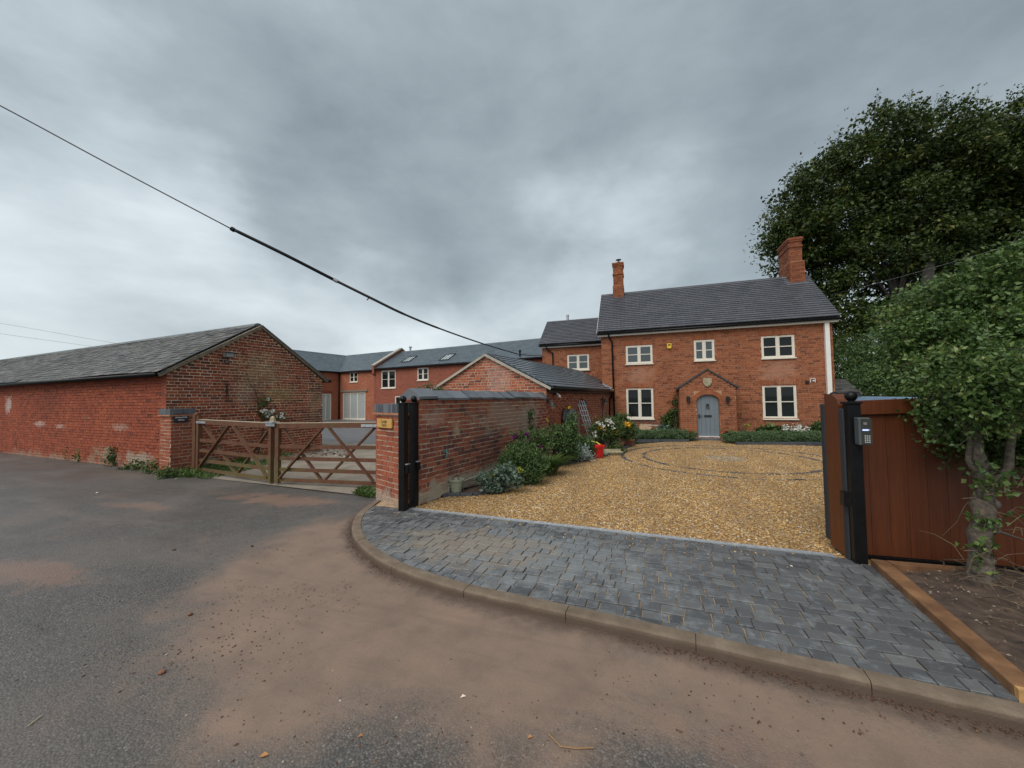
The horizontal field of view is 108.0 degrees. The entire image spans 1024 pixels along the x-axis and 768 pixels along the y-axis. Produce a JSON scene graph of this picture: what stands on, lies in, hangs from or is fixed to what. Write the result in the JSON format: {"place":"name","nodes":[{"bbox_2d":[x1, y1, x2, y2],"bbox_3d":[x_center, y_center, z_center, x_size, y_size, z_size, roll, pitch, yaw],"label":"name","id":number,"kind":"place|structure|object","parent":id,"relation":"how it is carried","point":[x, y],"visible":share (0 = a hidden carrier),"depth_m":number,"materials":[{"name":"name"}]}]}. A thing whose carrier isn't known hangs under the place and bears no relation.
{"place":"outdoors","nodes":[
{"label":"outdoors","id":0,"kind":"place"},
{"bbox_2d":[208,441,375,496],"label":"yard","id":1,"kind":"structure","parent":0,"point":[346,488],"depth_m":8.84,"materials":[{"name":"concrete"}]},
{"bbox_2d":[191,412,199,469],"bbox_3d":[-7.737,1.438,9.118,0.130,1.492,0.122,-2,-3,26],"label":"gate post","id":2,"kind":"object","parent":1,"relation":"on","point":[194,437],"visible":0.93,"depth_m":9.06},
{"bbox_2d":[195,415,279,482],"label":"five bar gate","id":3,"kind":"structure","parent":2,"relation":"attached to","point":[270,446],"depth_m":8.31,"materials":[{"name":"wood"}]},
{"bbox_2d":[180,459,267,478],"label":"grass","id":4,"kind":"structure","parent":1,"relation":"on","point":[205,475],"depth_m":9.27,"materials":[{"name":"green plant"}]},
{"bbox_2d":[160,450,294,478],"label":"undergrowth","id":5,"kind":"object","parent":1,"relation":"on","point":[182,470],"visible":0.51,"depth_m":8.85,"materials":[{"name":"green plant"}]},
{"bbox_2d":[288,449,351,456],"bbox_3d":[-6.592,2.271,12.604,2.154,0.105,3.784,1,-3,-32],"label":"rubble","id":6,"kind":"object","parent":1,"relation":"on","point":[345,454],"visible":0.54,"depth_m":12.11,"materials":[{"name":"stone"}]},
{"bbox_2d":[351,485,375,497],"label":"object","id":7,"kind":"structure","parent":1,"relation":"on","point":[367,491],"depth_m":6.83,"materials":[{"name":"green plant"}]},
{"bbox_2d":[414,380,448,390],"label":"straggly plant","id":8,"kind":"object","parent":1,"relation":"on","point":[436,387],"visible":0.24,"depth_m":9.07,"materials":[{"name":"green plant"}]},
{"bbox_2d":[431,353,613,456],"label":"outbuilding","id":9,"kind":"structure","parent":1,"relation":"on","point":[500,373],"depth_m":11.39,"materials":[{"name":"brick"}]},
{"bbox_2d":[562,406,576,425],"bbox_3d":[1.776,1.010,11.415,0.299,0.648,0.580,-2,-3,29],"label":"hose reel","id":10,"kind":"object","parent":9,"relation":"attached to","point":[568,411],"visible":0.58,"depth_m":11.28,"materials":[{"name":"plastic"}]},
{"bbox_2d":[578,400,591,439],"bbox_3d":[2.573,1.306,12.658,0.723,1.508,0.089,-1,-2,2],"label":"ladder","id":11,"kind":"object","parent":9,"relation":"attached to","point":[584,410],"visible":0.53,"depth_m":12.66,"materials":[{"name":"metal"}]},
{"bbox_2d":[322,419,375,443],"bbox_3d":[-10.960,2.869,25.752,28.600,0.001,20.100,-2,-2,19],"label":"yard surface","id":12,"kind":"object","parent":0,"point":[354,435],"depth_m":19.04,"materials":[{"name":"concrete"}]},
{"bbox_2d":[0,452,1023,767],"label":"road","id":13,"kind":"structure","parent":0,"point":[434,648],"depth_m":2.37,"materials":[{"name":"grey asphalt"}]},
{"bbox_2d":[71,448,80,461],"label":"weed","id":14,"kind":"object","parent":13,"relation":"on","point":[79,456],"visible":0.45,"depth_m":11.16,"materials":[{"name":"green plant"}]},
{"bbox_2d":[101,446,116,466],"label":"weed","id":15,"kind":"object","parent":13,"relation":"on","point":[110,458],"visible":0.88,"depth_m":10.28,"materials":[{"name":"green plant"}]},
{"bbox_2d":[117,463,131,469],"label":"weed","id":16,"kind":"object","parent":13,"relation":"on","point":[125,467],"visible":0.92,"depth_m":9.72,"materials":[{"name":"green plant"}]},
{"bbox_2d":[130,458,144,470],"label":"weed","id":17,"kind":"object","parent":13,"relation":"on","point":[135,465],"visible":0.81,"depth_m":9.64,"materials":[{"name":"green plant"}]},
{"bbox_2d":[137,457,158,473],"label":"weed","id":18,"kind":"object","parent":13,"relation":"on","point":[151,469],"visible":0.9,"depth_m":9.16,"materials":[{"name":"green plant"}]},
{"bbox_2d":[0,323,331,469],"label":"barn","id":19,"kind":"structure","parent":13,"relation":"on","point":[91,403],"depth_m":11.28,"materials":[{"name":"brick"}]},
{"bbox_2d":[222,352,235,363],"bbox_3d":[-8.037,-0.733,10.527,0.325,0.324,0.250,-2,-3,28],"label":"floodlight","id":20,"kind":"object","parent":19,"relation":"attached to","point":[228,355],"visible":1,"depth_m":10.49,"materials":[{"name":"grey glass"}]},
{"bbox_2d":[246,363,287,454],"bbox_3d":[-7.530,0.818,11.504,0.503,2.931,1.229,-2,-2,19],"label":"climbing rose","id":21,"kind":"object","parent":19,"relation":"attached to","point":[267,414],"visible":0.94,"depth_m":11.39,"materials":[{"name":"green plant"}]},
{"bbox_2d":[154,462,178,479],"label":"weed","id":22,"kind":"object","parent":13,"relation":"on","point":[163,473],"visible":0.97,"depth_m":8.52,"materials":[{"name":"green plant"}]},
{"bbox_2d":[157,408,195,472],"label":"gate pier","id":23,"kind":"structure","parent":13,"relation":"on","point":[175,447],"depth_m":9.14,"materials":[{"name":"brick"}]},
{"bbox_2d":[173,413,188,422],"bbox_3d":[-8.134,0.837,9.145,0.025,0.213,0.294,-2,-3,28],"label":"name sign","id":24,"kind":"object","parent":23,"relation":"attached to","point":[177,419],"visible":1,"depth_m":9.13,"materials":[{"name":"stone"}]},
{"bbox_2d":[202,457,219,466],"bbox_3d":[-8.153,2.111,9.946,0.543,0.308,0.552,-2,-2,19],"label":"stone","id":25,"kind":"object","parent":13,"relation":"on","point":[210,458],"visible":0.19,"depth_m":9.87,"materials":[{"name":"stone"}]},
{"bbox_2d":[372,404,435,506],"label":"gate pier","id":26,"kind":"structure","parent":13,"relation":"on","point":[386,465],"depth_m":6.04,"materials":[{"name":"brick"}]},
{"bbox_2d":[274,420,376,485],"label":"five bar gate","id":27,"kind":"structure","parent":26,"relation":"attached to","point":[278,469],"depth_m":7.47,"materials":[{"name":"wood"}]},
{"bbox_2d":[377,418,392,427],"bbox_3d":[-2.082,0.643,6.091,0.464,0.147,0.030,-3,-3,42],"label":"name sign","id":28,"kind":"object","parent":26,"relation":"attached to","point":[384,423],"visible":1,"depth_m":6.06,"materials":[{"name":"yellow wood"}]},
{"bbox_2d":[1,506,888,766],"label":"grit","id":29,"kind":"object","parent":13,"relation":"on","point":[495,751],"visible":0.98,"depth_m":1.97,"materials":[{"name":"gravel"}]},
{"bbox_2d":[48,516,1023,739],"bbox_3d":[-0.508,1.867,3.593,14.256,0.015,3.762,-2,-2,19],"label":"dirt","id":30,"kind":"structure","parent":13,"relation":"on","point":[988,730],"depth_m":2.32,"materials":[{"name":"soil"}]},
{"bbox_2d":[441,443,634,497],"bbox_3d":[1.704,2.014,9.554,0.602,0.097,8.835,-3,-3,39],"label":"bed edging","id":31,"kind":"object","parent":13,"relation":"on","point":[458,494],"visible":0.23,"depth_m":6.46,"materials":[{"name":"stone"}]},
{"bbox_2d":[548,734,593,748],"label":"twig","id":32,"kind":"object","parent":13,"relation":"on","point":[570,747],"visible":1,"depth_m":1.82,"materials":[{"name":"wood"}]},
{"bbox_2d":[352,500,1023,731],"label":"kerb","id":33,"kind":"structure","parent":13,"relation":"on","point":[1008,714],"depth_m":2.41,"materials":[{"name":"concrete"}]},
{"bbox_2d":[871,559,1023,702],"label":"sleeper","id":34,"kind":"object","parent":13,"relation":"on","point":[1008,675],"visible":0.69,"depth_m":2.48,"materials":[{"name":"wood"}]},
{"bbox_2d":[0,0,1023,394],"label":"sky","id":35,"kind":"structure","parent":0,"point":[477,170],"materials":[{"name":"grey"}]},
{"bbox_2d":[440,438,625,497],"bbox_3d":[2.183,2.096,10.933,1.588,0.125,11.463,-2,-3,29],"label":"flower bed","id":36,"kind":"object","parent":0,"point":[476,487],"visible":0.1,"depth_m":6.79,"materials":[{"name":"soil"}]},
{"bbox_2d":[448,477,463,492],"bbox_3d":[-0.978,1.787,6.539,0.286,0.235,0.286,-2,-2,19],"label":"pail","id":37,"kind":"object","parent":36,"relation":"on","point":[456,484],"visible":0.89,"depth_m":6.45,"materials":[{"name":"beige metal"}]},
{"bbox_2d":[472,471,502,494],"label":"plant","id":38,"kind":"object","parent":36,"relation":"on","point":[484,479],"visible":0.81,"depth_m":6.48,"materials":[{"name":"green plant"}]},
{"bbox_2d":[479,461,524,493],"bbox_3d":[-0.188,1.668,6.619,0.846,0.566,0.521,-1,-2,1],"label":"plant","id":39,"kind":"object","parent":36,"relation":"on","point":[506,475],"visible":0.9,"depth_m":6.52,"materials":[{"name":"green plant"}]},
{"bbox_2d":[494,438,552,484],"bbox_3d":[0.144,1.506,7.236,1.260,0.920,0.748,-1,-2,-1],"label":"shrub","id":40,"kind":"object","parent":36,"relation":"on","point":[519,454],"visible":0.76,"depth_m":7.13,"materials":[{"name":"green plant"}]},
{"bbox_2d":[507,426,554,454],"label":"flowering plant","id":41,"kind":"object","parent":36,"relation":"in","point":[538,441],"visible":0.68,"depth_m":7.74,"materials":[{"name":"green plant"}]},
{"bbox_2d":[535,421,575,457],"bbox_3d":[0.972,1.416,8.907,1.102,1.099,0.724,0,-2,-8],"label":"shrub","id":42,"kind":"object","parent":36,"relation":"on","point":[557,434],"visible":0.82,"depth_m":8.82,"materials":[{"name":"green plant"}]},
{"bbox_2d":[533,452,580,474],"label":"grass plant","id":43,"kind":"object","parent":36,"relation":"on","point":[553,461],"depth_m":7.99,"materials":[{"name":"green plant"}]},
{"bbox_2d":[545,443,576,465],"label":"plant","id":44,"kind":"object","parent":36,"relation":"on","point":[566,454],"visible":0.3,"depth_m":9.10,"materials":[{"name":"green plant"}]},
{"bbox_2d":[562,412,582,461],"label":"shrub","id":45,"kind":"object","parent":36,"relation":"on","point":[571,422],"visible":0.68,"depth_m":9.36,"materials":[{"name":"green plant"}]},
{"bbox_2d":[577,411,579,435],"bbox_3d":[2.221,1.495,12.382,0.030,1.150,0.220,-2,-3,29],"label":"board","id":46,"kind":"object","parent":36,"relation":"on","point":[578,421],"visible":0.64,"depth_m":12.34,"materials":[{"name":"wood"}]},
{"bbox_2d":[574,443,597,461],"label":"silver plant","id":47,"kind":"object","parent":36,"relation":"on","point":[584,452],"visible":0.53,"depth_m":9.67,"materials":[{"name":"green plant"}]},
{"bbox_2d":[575,434,597,454],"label":"shrub","id":48,"kind":"object","parent":36,"relation":"on","point":[584,440],"visible":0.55,"depth_m":10.14,"materials":[{"name":"green plant"}]},
{"bbox_2d":[594,438,613,448],"bbox_3d":[2.900,1.897,11.641,0.656,0.360,0.656,-2,-2,19],"label":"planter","id":49,"kind":"object","parent":36,"relation":"on","point":[602,441],"visible":0.31,"depth_m":11.37,"materials":[{"name":"plastic"}]},
{"bbox_2d":[583,413,625,448],"bbox_3d":[2.855,1.470,11.396,1.344,1.140,0.842,-1,-2,3],"label":"flowering plant","id":50,"kind":"object","parent":36,"relation":"on","point":[610,422],"visible":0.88,"depth_m":11.33,"materials":[{"name":"green plant"}]},
{"bbox_2d":[592,425,619,443],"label":"flowering plant","id":51,"kind":"object","parent":36,"relation":"on","point":[609,434],"visible":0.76,"depth_m":11.30,"materials":[{"name":"green plant"}]},
{"bbox_2d":[603,439,628,451],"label":"plant","id":52,"kind":"object","parent":36,"relation":"on","point":[614,444],"visible":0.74,"depth_m":11.19,"materials":[{"name":"green plant"}]},
{"bbox_2d":[608,411,636,445],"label":"tall plant","id":53,"kind":"object","parent":36,"relation":"on","point":[629,431],"visible":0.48,"depth_m":12.26,"materials":[{"name":"green plant"}]},
{"bbox_2d":[621,437,633,445],"bbox_3d":[3.952,1.924,12.856,0.539,0.374,0.362,-2,-2,19],"label":"trough","id":54,"kind":"object","parent":36,"relation":"on","point":[629,442],"visible":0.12,"depth_m":12.71,"materials":[{"name":"ceramic"}]},
{"bbox_2d":[397,511,793,567],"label":"stray gravel","id":55,"kind":"structure","parent":0,"point":[604,535],"depth_m":4.40,"materials":[{"name":"gravel"}]},
{"bbox_2d":[361,501,1018,701],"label":"pavement","id":56,"kind":"structure","parent":0,"point":[845,611],"depth_m":3.26,"materials":[{"name":"stone paving setts"},{"name":"grey stone"}]},
{"bbox_2d":[397,396,409,510],"bbox_3d":[-1.628,1.036,5.615,0.162,1.719,0.130,-2,-2,19],"label":"gate post","id":57,"kind":"object","parent":56,"relation":"on","point":[403,467],"visible":1,"depth_m":5.58,"materials":[{"name":"metal"}]},
{"bbox_2d":[408,507,835,556],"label":"gate track","id":58,"kind":"structure","parent":56,"relation":"on","point":[758,547],"depth_m":4.47,"materials":[{"name":"metal"}]},
{"bbox_2d":[840,391,867,564],"bbox_3d":[3.403,0.912,3.694,0.130,1.682,0.130,-2,-2,19],"label":"gate post","id":59,"kind":"object","parent":56,"relation":"on","point":[851,407],"visible":1,"depth_m":3.65,"materials":[{"name":"metal"}]},
{"bbox_2d":[839,490,850,506],"bbox_3d":[3.301,1.135,3.689,0.050,0.140,0.080,-2,-2,19],"label":"gate catch","id":60,"kind":"object","parent":59,"relation":"attached to","point":[844,498],"visible":1,"depth_m":3.66,"materials":[{"name":"black paint"}]},
{"bbox_2d":[854,417,872,444],"bbox_3d":[3.391,0.456,3.593,0.098,0.263,0.098,-2,-2,19],"label":"keypad","id":61,"kind":"object","parent":59,"relation":"attached to","point":[863,429],"visible":1,"depth_m":3.56,"materials":[{"name":"grey"}]},
{"bbox_2d":[413,440,1023,572],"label":"drive","id":62,"kind":"structure","parent":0,"point":[751,532],"depth_m":6.22,"materials":[{"name":"gravel"}]},
{"bbox_2d":[408,396,419,505],"bbox_3d":[-1.528,1.044,5.858,0.162,1.719,0.130,-2,-2,19],"label":"gate post","id":63,"kind":"object","parent":62,"relation":"on","point":[414,462],"visible":0.96,"depth_m":5.82,"materials":[{"name":"metal"}]},
{"bbox_2d":[400,388,547,504],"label":"garden wall","id":64,"kind":"structure","parent":62,"relation":"on","point":[469,431],"depth_m":6.96,"materials":[{"name":"brick"}]},
{"bbox_2d":[528,409,534,436],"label":"climbing plant","id":65,"kind":"object","parent":64,"relation":"attached to","point":[531,414],"visible":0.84,"depth_m":9.31,"materials":[{"name":"green plant"}]},
{"bbox_2d":[590,444,604,457],"bbox_3d":[2.362,1.867,10.331,0.436,0.330,0.436,-2,-2,19],"label":"bucket","id":66,"kind":"object","parent":62,"relation":"on","point":[600,450],"visible":0.7,"depth_m":10.17,"materials":[{"name":"red plastic"}]},
{"bbox_2d":[604,449,622,454],"bbox_3d":[2.879,1.974,10.804,0.620,0.140,0.265,-1,-2,0],"label":"stone trough","id":67,"kind":"object","parent":62,"relation":"on","point":[614,451],"visible":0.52,"depth_m":10.71,"materials":[{"name":"stone"}]},
{"bbox_2d":[636,439,688,441],"bbox_3d":[5.588,2.108,13.794,1.863,0.110,0.100,-1,-2,7],"label":"edging","id":68,"kind":"object","parent":62,"relation":"on","point":[662,440],"visible":0.79,"depth_m":13.75,"materials":[{"name":"stone"}]},
{"bbox_2d":[631,427,698,439],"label":"hedge","id":69,"kind":"object","parent":62,"relation":"on","point":[654,433],"visible":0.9,"depth_m":14.01,"materials":[{"name":"green plant"}]},
{"bbox_2d":[652,422,669,429],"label":"plant","id":70,"kind":"object","parent":69,"relation":"on","point":[662,426],"visible":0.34,"depth_m":14.84,"materials":[{"name":"green plant"}]},
{"bbox_2d":[538,236,840,440],"bbox_3d":[7.268,-2.041,18.080,12.002,8.662,7.245,-2,-2,19],"label":"farmhouse","id":71,"kind":"object","parent":62,"relation":"on","point":[758,352],"visible":0.81,"depth_m":15.43,"materials":[{"name":"red brick"}]},
{"bbox_2d":[0,105,542,355],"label":"overhead cable","id":72,"kind":"object","parent":71,"relation":"attached to","point":[233,229],"visible":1,"depth_m":11.04,"materials":[{"name":"black plastic"},{"name":"rubber"},{"name":"metal wire"}]},
{"bbox_2d":[567,354,589,370],"bbox_3d":[3.370,-1.092,18.968,1.155,0.847,0.135,-2,-2,19],"label":"window","id":73,"kind":"structure","parent":71,"relation":"in","point":[580,362],"depth_m":18.98,"materials":[{"name":"beige paint"}]},
{"bbox_2d":[625,345,653,364],"bbox_3d":[5.510,-1.256,16.134,1.151,0.846,0.135,-2,-2,19],"label":"window","id":74,"kind":"structure","parent":71,"relation":"in","point":[636,354],"depth_m":16.15,"materials":[{"name":"beige paint"}]},
{"bbox_2d":[626,388,654,419],"bbox_3d":[5.518,0.853,16.057,1.164,1.379,0.135,-2,-2,19],"label":"window","id":75,"kind":"structure","parent":71,"relation":"in","point":[639,401],"depth_m":16.07,"materials":[{"name":"beige paint"}]},
{"bbox_2d":[639,424,651,430],"bbox_3d":[5.463,1.843,15.303,0.574,0.438,0.148,-1,-2,13],"label":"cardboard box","id":76,"kind":"object","parent":71,"relation":"on","point":[642,426],"visible":0.57,"depth_m":15.29,"materials":[{"name":"cardboard"}]},
{"bbox_2d":[657,390,678,429],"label":"climbing plant","id":77,"kind":"object","parent":71,"relation":"attached to","point":[669,420],"visible":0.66,"depth_m":15.44,"materials":[{"name":"green plant"}]},
{"bbox_2d":[694,339,715,361],"bbox_3d":[7.914,-1.373,15.323,0.813,0.894,0.135,-2,-2,19],"label":"window","id":78,"kind":"structure","parent":71,"relation":"in","point":[703,349],"depth_m":15.34,"materials":[{"name":"beige paint"}]},
{"bbox_2d":[696,395,718,437],"bbox_3d":[7.666,1.255,14.558,0.762,1.665,0.125,-2,-2,19],"label":"door","id":79,"kind":"structure","parent":71,"relation":"in","point":[707,405],"depth_m":14.57,"materials":[{"name":"blue wood"}]},
{"bbox_2d":[761,335,796,359],"bbox_3d":[10.358,-1.440,14.496,1.163,0.936,0.135,-2,-2,19],"label":"window","id":80,"kind":"structure","parent":71,"relation":"in","point":[782,346],"depth_m":14.51,"materials":[{"name":"beige paint"}]},
{"bbox_2d":[762,385,798,419],"bbox_3d":[10.370,0.712,14.416,1.179,1.353,0.135,-2,-2,19],"label":"window","id":81,"kind":"structure","parent":71,"relation":"in","point":[780,401],"depth_m":14.43,"materials":[{"name":"beige paint"}]},
{"bbox_2d":[621,445,822,480],"bbox_3d":[5.721,1.998,9.943,5.406,0.049,5.406,-2,-2,19],"label":"sett ring","id":82,"kind":"object","parent":62,"relation":"on","point":[624,457],"visible":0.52,"depth_m":8.90,"materials":[{"name":"stone"}]},
{"bbox_2d":[707,456,746,460],"bbox_3d":[5.721,1.999,9.943,1.000,0.027,1.000,-2,-2,19],"label":"paving disc","id":83,"kind":"object","parent":62,"relation":"on","point":[727,457],"visible":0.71,"depth_m":9.89,"materials":[{"name":"stone"}]},
{"bbox_2d":[641,447,822,474],"bbox_3d":[5.721,1.998,9.943,4.274,0.049,4.278,-2,-2,19],"label":"sett ring","id":84,"kind":"object","parent":62,"relation":"on","point":[644,453],"visible":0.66,"depth_m":8.98,"materials":[{"name":"stone"}]},
{"bbox_2d":[719,429,821,442],"bbox_3d":[9.469,1.839,13.024,4.326,0.544,1.119,-1,-2,4],"label":"hedge","id":85,"kind":"object","parent":62,"relation":"on","point":[780,436],"visible":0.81,"depth_m":12.82,"materials":[{"name":"green plant"}]},
{"bbox_2d":[735,442,821,444],"bbox_3d":[9.349,2.009,12.534,3.430,0.110,0.100,-1,-2,6],"label":"edging","id":86,"kind":"object","parent":62,"relation":"on","point":[778,443],"visible":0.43,"depth_m":12.52,"materials":[{"name":"stone"}]},
{"bbox_2d":[820,394,1023,571],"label":"sliding gate","id":87,"kind":"structure","parent":62,"relation":"on","point":[909,495],"depth_m":3.70,"materials":[{"name":"brown wood"}]},
{"bbox_2d":[855,394,916,400],"bbox_3d":[7.136,1.015,7.174,0.184,1.658,1.830,-2,-2,19],"label":"cover","id":88,"kind":"object","parent":87,"relation":"on","point":[860,397],"visible":0.11,"depth_m":7.32,"materials":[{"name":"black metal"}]},
{"bbox_2d":[620,395,881,445],"bbox_3d":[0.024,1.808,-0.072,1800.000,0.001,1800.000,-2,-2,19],"label":"ground","id":89,"kind":"structure","parent":0,"point":[635,442],"depth_m":14.80,"materials":[{"name":"grey stone"}]},
{"bbox_2d":[294,338,541,419],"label":"converted barn","id":90,"kind":"structure","parent":89,"relation":"on","point":[359,386],"depth_m":32.04,"materials":[{"name":"red brick"}]},
{"bbox_2d":[322,394,330,419],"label":"window","id":91,"kind":"structure","parent":90,"relation":"in","point":[326,398],"depth_m":33.58,"materials":[{"name":"beige paint"}]},
{"bbox_2d":[349,372,357,382],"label":"window","id":92,"kind":"structure","parent":90,"relation":"in","point":[353,375],"depth_m":33.87,"materials":[{"name":"beige paint"}]},
{"bbox_2d":[343,392,364,419],"bbox_3d":[-14.345,2.010,33.745,3.053,2.474,0.135,-2,-3,28],"label":"window","id":93,"kind":"structure","parent":90,"relation":"in","point":[353,403],"depth_m":33.79,"materials":[{"name":"beige paint"}]},
{"bbox_2d":[380,370,395,388],"bbox_3d":[-10.401,-0.373,31.307,1.728,1.551,0.135,-2,-3,28],"label":"window","id":94,"kind":"structure","parent":90,"relation":"in","point":[388,378],"depth_m":31.32,"materials":[{"name":"beige paint"}]},
{"bbox_2d":[416,367,428,380],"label":"window","id":95,"kind":"structure","parent":90,"relation":"in","point":[422,373],"depth_m":29.55,"materials":[{"name":"beige paint"}]},
{"bbox_2d":[753,422,787,431],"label":"plant","id":96,"kind":"object","parent":89,"relation":"on","point":[766,427],"visible":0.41,"depth_m":14.11,"materials":[{"name":"green plant"}]},
{"bbox_2d":[776,422,810,431],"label":"flowering plant","id":97,"kind":"object","parent":89,"relation":"on","point":[796,428],"visible":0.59,"depth_m":13.64,"materials":[{"name":"white plant"}]},
{"bbox_2d":[807,419,820,430],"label":"shrub","id":98,"kind":"object","parent":89,"relation":"on","point":[815,426],"visible":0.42,"depth_m":13.86,"materials":[{"name":"green plant"}]},
{"bbox_2d":[834,379,862,393],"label":"shed","id":99,"kind":"structure","parent":89,"relation":"on","point":[842,386],"depth_m":16.53,"materials":[{"name":"stone"}]},
{"bbox_2d":[833,328,878,393],"bbox_3d":[20.688,-0.588,22.481,4.475,5.749,4.265,-2,-2,19],"label":"bush","id":100,"kind":"object","parent":89,"relation":"on","point":[838,365],"visible":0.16,"depth_m":22.61,"materials":[{"name":"green plant"}]},
{"bbox_2d":[834,323,929,397],"bbox_3d":[18.227,-0.436,17.189,6.630,5.109,5.528,-2,-2,19],"label":"bush","id":101,"kind":"object","parent":89,"relation":"on","point":[873,374],"visible":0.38,"depth_m":17.20,"materials":[{"name":"green plant"}]},
{"bbox_2d":[744,83,1023,397],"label":"tree","id":102,"kind":"object","parent":89,"relation":"on","point":[966,181],"visible":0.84,"depth_m":23.88,"materials":[{"name":"green plant"}]},
{"bbox_2d":[827,245,1009,295],"bbox_3d":[22.759,-6.291,21.076,0.768,0.154,10.216,0,-2,-11],"label":"overhead wire","id":103,"kind":"object","parent":102,"relation":"attached to","point":[912,273],"visible":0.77,"depth_m":21.32,"materials":[{"name":"metal"}]},
{"bbox_2d":[902,567,1023,672],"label":"soil bed","id":104,"kind":"object","parent":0,"point":[963,606],"visible":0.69,"depth_m":2.85,"materials":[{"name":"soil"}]},
{"bbox_2d":[886,560,964,571],"bbox_3d":[3.899,1.716,3.391,0.730,0.100,0.100,-1,-2,15],"label":"sleeper","id":105,"kind":"object","parent":104,"relation":"on","point":[900,566],"visible":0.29,"depth_m":3.41,"materials":[{"name":"wood"}]},
{"bbox_2d":[855,219,1023,583],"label":"tree","id":106,"kind":"object","parent":104,"relation":"on","point":[969,371],"visible":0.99,"depth_m":3.27,"materials":[{"name":"green plant"}]},
{"bbox_2d":[940,557,1023,625],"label":"twig litter","id":107,"kind":"object","parent":104,"relation":"on","point":[1018,594],"visible":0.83,"depth_m":3.00,"materials":[{"name":"wood"}]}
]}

